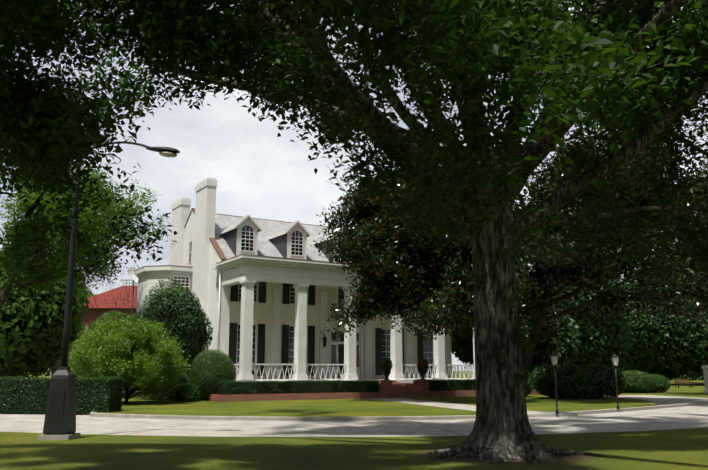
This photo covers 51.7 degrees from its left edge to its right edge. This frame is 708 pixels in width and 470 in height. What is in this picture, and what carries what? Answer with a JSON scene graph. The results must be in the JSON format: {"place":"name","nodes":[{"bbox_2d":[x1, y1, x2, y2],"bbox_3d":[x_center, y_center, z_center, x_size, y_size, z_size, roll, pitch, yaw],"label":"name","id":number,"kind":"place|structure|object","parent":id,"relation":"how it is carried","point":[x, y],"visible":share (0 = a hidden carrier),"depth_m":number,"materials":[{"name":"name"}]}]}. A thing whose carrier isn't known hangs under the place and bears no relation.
{"place":"outdoors","nodes":[
{"label":"outdoors","id":0,"kind":"place"},
{"bbox_2d":[0,0,231,313],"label":"tree","id":1,"kind":"object","parent":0,"point":[18,110],"depth_m":12.54,"materials":[{"name":"green plant"}]},
{"bbox_2d":[221,227,333,261],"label":"house dormer cheeks","id":2,"kind":"object","parent":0,"point":[278,242],"visible":0.1,"depth_m":53.50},
{"bbox_2d":[215,214,355,263],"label":"roof","id":3,"kind":"structure","parent":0,"point":[266,246],"depth_m":55.73,"materials":[{"name":"grey tile"}]},
{"bbox_2d":[217,377,379,394],"bbox_3d":[-3.106,9.147,44.331,10.844,1.030,1.412,6,-12,-31],"label":"hedge","id":4,"kind":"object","parent":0,"point":[348,387],"depth_m":43.66,"materials":[{"name":"green plant"}]},
{"bbox_2d":[173,225,433,374],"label":"windows","id":5,"kind":"structure","parent":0,"point":[427,344],"depth_m":53.55,"materials":[{"name":"black glass"}]},
{"bbox_2d":[219,271,430,378],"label":"house wall","id":6,"kind":"structure","parent":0,"point":[262,313],"depth_m":52.26,"materials":[{"name":"white paint"}]},
{"bbox_2d":[228,267,422,378],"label":"shutters","id":7,"kind":"object","parent":6,"relation":"attached to","point":[285,334],"visible":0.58,"depth_m":51.90,"materials":[{"name":"black wood"}]},
{"bbox_2d":[0,371,707,469],"bbox_3d":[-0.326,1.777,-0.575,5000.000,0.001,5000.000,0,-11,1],"label":"ground","id":8,"kind":"structure","parent":0,"point":[678,449],"depth_m":16.74,"materials":[{"name":"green plant"}]},
{"bbox_2d":[0,255,97,378],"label":"tree belt","id":9,"kind":"object","parent":8,"relation":"on","point":[35,369],"depth_m":53.27,"materials":[{"name":"green plant"}]},
{"bbox_2d":[0,373,124,414],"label":"hedge","id":10,"kind":"object","parent":8,"relation":"on","point":[81,406],"depth_m":31.15,"materials":[{"name":"green plant"}]},
{"bbox_2d":[35,353,131,392],"bbox_3d":[-21.605,11.622,61.599,9.800,3.300,4.000,0,-11,1],"label":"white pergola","id":11,"kind":"object","parent":8,"relation":"on","point":[54,368],"visible":0.04,"depth_m":63.13,"materials":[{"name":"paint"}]},
{"bbox_2d":[0,161,171,315],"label":"tree","id":12,"kind":"object","parent":8,"relation":"on","point":[49,269],"depth_m":47.35,"materials":[{"name":"green plant"}]},
{"bbox_2d":[71,280,137,352],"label":"red roof building","id":13,"kind":"structure","parent":8,"relation":"on","point":[107,296],"depth_m":105.84,"materials":[{"name":"tile"}]},
{"bbox_2d":[87,310,127,390],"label":"brick building","id":14,"kind":"structure","parent":8,"relation":"on","point":[103,315],"depth_m":59.23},
{"bbox_2d":[37,141,179,439],"bbox_3d":[-6.805,1.444,20.811,3.440,8.549,0.840,0,-11,1],"label":"street lamp","id":15,"kind":"object","parent":8,"relation":"on","point":[60,420],"visible":0.88,"depth_m":20.22,"materials":[{"name":"metal"}]},
{"bbox_2d":[53,268,200,403],"bbox_3d":[-12.133,5.307,38.884,7.161,7.453,8.636,0,-11,1],"label":"light green bush","id":16,"kind":"object","parent":8,"relation":"on","point":[137,368],"depth_m":37.82,"materials":[{"name":"green plant"}]},
{"bbox_2d":[128,267,137,315],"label":"flag","id":17,"kind":"object","parent":8,"relation":"on","point":[133,277],"visible":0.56,"depth_m":74.00,"materials":[{"name":"white fabric"}]},
{"bbox_2d":[130,278,213,399],"bbox_3d":[-11.394,6.336,44.349,5.484,7.481,5.318,0,-11,1],"label":"tall bush","id":18,"kind":"object","parent":8,"relation":"on","point":[197,306],"depth_m":43.16,"materials":[{"name":"green plant"}]},
{"bbox_2d":[168,371,189,400],"bbox_3d":[-10.030,8.660,41.581,1.292,1.864,1.354,0,-11,1],"label":"dark shrub","id":19,"kind":"object","parent":8,"relation":"on","point":[182,375],"depth_m":41.42,"materials":[{"name":"green plant"}]},
{"bbox_2d":[172,383,200,401],"bbox_3d":[-9.403,8.903,41.008,1.612,1.165,1.428,0,-11,1],"label":"shrub","id":20,"kind":"object","parent":8,"relation":"on","point":[184,391],"depth_m":40.57,"materials":[{"name":"green plant"}]},
{"bbox_2d":[187,349,235,400],"bbox_3d":[-8.419,8.308,43.137,2.926,3.093,2.911,0,-11,1],"label":"clipped round shrub","id":21,"kind":"object","parent":8,"relation":"on","point":[212,365],"depth_m":42.15,"materials":[{"name":"green plant"}]},
{"bbox_2d":[92,413,475,420],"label":"kerb","id":22,"kind":"structure","parent":8,"relation":"on","point":[271,418],"depth_m":27.53,"materials":[{"name":"concrete"}]},
{"bbox_2d":[14,0,707,461],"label":"oak","id":23,"kind":"object","parent":8,"relation":"on","point":[496,28],"depth_m":13.51,"materials":[{"name":"green plant"}]},
{"bbox_2d":[468,269,530,402],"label":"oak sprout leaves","id":24,"kind":"object","parent":23,"relation":"attached to","point":[521,332],"visible":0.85,"depth_m":16.31,"materials":[{"name":"green plant"}]},
{"bbox_2d":[426,444,602,464],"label":"tree roots","id":25,"kind":"object","parent":23,"relation":"attached to","point":[493,455],"visible":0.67,"depth_m":15.80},
{"bbox_2d":[97,393,655,416],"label":"front lawn","id":26,"kind":"structure","parent":8,"relation":"on","point":[136,404],"depth_m":35.55,"materials":[{"name":"green plant"}]},
{"bbox_2d":[205,380,539,401],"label":"brick terrace wall","id":27,"kind":"structure","parent":26,"relation":"on","point":[420,387],"depth_m":45.27,"materials":[{"name":"red brick"}]},
{"bbox_2d":[132,178,474,391],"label":"house","id":28,"kind":"structure","parent":27,"relation":"on","point":[203,270],"depth_m":51.33,"materials":[{"name":"white paint"}]},
{"bbox_2d":[134,208,346,270],"bbox_3d":[-4.094,0.895,58.187,23.470,5.152,17.633,6,-12,-31],"label":"house coping","id":29,"kind":"object","parent":28,"relation":"attached to","point":[219,251],"visible":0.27,"depth_m":51.67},
{"bbox_2d":[382,369,426,379],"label":"urn planters","id":30,"kind":"object","parent":27,"relation":"on","point":[422,373],"visible":0.98,"depth_m":46.55,"materials":[{"name":"grey metal"}]},
{"bbox_2d":[381,358,392,370],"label":"urn plant","id":31,"kind":"object","parent":30,"relation":"on","point":[387,368],"depth_m":46.41,"materials":[{"name":"green plant"}]},
{"bbox_2d":[417,358,427,369],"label":"urn plant","id":32,"kind":"object","parent":30,"relation":"on","point":[425,366],"depth_m":47.90,"materials":[{"name":"green plant"}]},
{"bbox_2d":[373,380,420,397],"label":"steps","id":33,"kind":"structure","parent":26,"relation":"on","point":[400,390],"depth_m":47.89,"materials":[{"name":"red brick"}]},
{"bbox_2d":[525,373,532,396],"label":"shrub","id":34,"kind":"object","parent":26,"relation":"on","point":[528,389],"depth_m":48.18,"materials":[{"name":"green plant"}]},
{"bbox_2d":[531,361,625,398],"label":"bushes","id":35,"kind":"object","parent":8,"relation":"on","point":[543,390],"depth_m":45.11,"materials":[{"name":"green plant"}]},
{"bbox_2d":[451,258,707,378],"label":"tree belt","id":36,"kind":"object","parent":8,"relation":"on","point":[683,365],"depth_m":87.42,"materials":[{"name":"green plant"}]},
{"bbox_2d":[515,129,707,385],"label":"tree","id":37,"kind":"object","parent":8,"relation":"on","point":[536,272],"depth_m":41.39,"materials":[{"name":"green plant"}]},
{"bbox_2d":[559,401,707,414],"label":"kerb island","id":38,"kind":"structure","parent":8,"relation":"on","point":[636,408],"depth_m":34.20,"materials":[{"name":"concrete"}]},
{"bbox_2d":[611,353,619,408],"bbox_3d":[11.930,6.628,33.195,0.365,2.530,0.365,-5,-12,25],"label":"lantern post","id":39,"kind":"object","parent":38,"relation":"on","point":[615,359],"visible":0.96,"depth_m":33.25,"materials":[{"name":"black metal"}]},
{"bbox_2d":[582,365,703,380],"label":"hedge","id":40,"kind":"object","parent":8,"relation":"on","point":[691,375],"depth_m":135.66,"materials":[{"name":"green plant"}]},
{"bbox_2d":[622,370,670,392],"bbox_3d":[24.152,12.326,61.387,5.316,1.888,3.814,0,-11,1],"label":"round shrub","id":41,"kind":"object","parent":8,"relation":"on","point":[653,384],"depth_m":60.25,"materials":[{"name":"green plant"}]},
{"bbox_2d":[674,379,692,387],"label":"bench","id":42,"kind":"object","parent":8,"relation":"on","point":[682,382],"visible":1,"depth_m":77.93,"materials":[{"name":"brown wood"}]},
{"bbox_2d":[0,395,707,436],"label":"road","id":43,"kind":"structure","parent":0,"point":[688,417],"depth_m":24.87,"materials":[{"name":"concrete"}]},
{"bbox_2d":[584,410,640,414],"bbox_3d":[12.406,8.060,33.337,1.100,0.001,12.779,-9,-14,42],"label":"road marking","id":44,"kind":"object","parent":43,"relation":"on","point":[611,412],"visible":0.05,"depth_m":32.20,"materials":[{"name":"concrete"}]},
{"bbox_2d":[0,0,707,370],"label":"sky","id":45,"kind":"structure","parent":0,"point":[258,173],"materials":[{"name":"white"}]},
{"bbox_2d":[310,157,524,340],"bbox_3d":[3.539,2.148,42.661,12.238,15.280,11.918,0,-11,1],"label":"magnolia","id":46,"kind":"object","parent":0,"point":[380,294],"depth_m":40.58,"materials":[{"name":"green plant"}]},
{"bbox_2d":[365,398,576,417],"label":"walkway path","id":47,"kind":"structure","parent":0,"point":[473,407],"depth_m":36.40,"materials":[{"name":"concrete"}]},
{"bbox_2d":[549,352,558,413],"bbox_3d":[8.210,5.986,29.734,0.365,2.530,0.365,4,-11,-23],"label":"lantern post","id":48,"kind":"object","parent":47,"relation":"on","point":[554,356],"visible":1,"depth_m":29.79,"materials":[{"name":"black metal"}]},
{"bbox_2d":[413,377,537,390],"bbox_3d":[8.853,10.485,51.514,11.166,1.030,1.379,6,-12,-30],"label":"hedge","id":49,"kind":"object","parent":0,"point":[465,384],"depth_m":49.69,"materials":[{"name":"green plant"}]},
{"bbox_2d":[458,240,576,357],"bbox_3d":[10.865,4.674,56.993,14.212,15.296,12.537,0,-11,1],"label":"tree","id":50,"kind":"object","parent":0,"point":[558,323],"depth_m":57.57,"materials":[{"name":"green plant"}]},
{"bbox_2d":[653,157,707,317],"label":"tree","id":51,"kind":"object","parent":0,"point":[701,296],"depth_m":55.65,"materials":[{"name":"green plant"}]},
{"bbox_2d":[701,365,707,392],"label":"gate pier","id":52,"kind":"structure","parent":0,"point":[705,369],"depth_m":60.22,"materials":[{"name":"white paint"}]}
]}

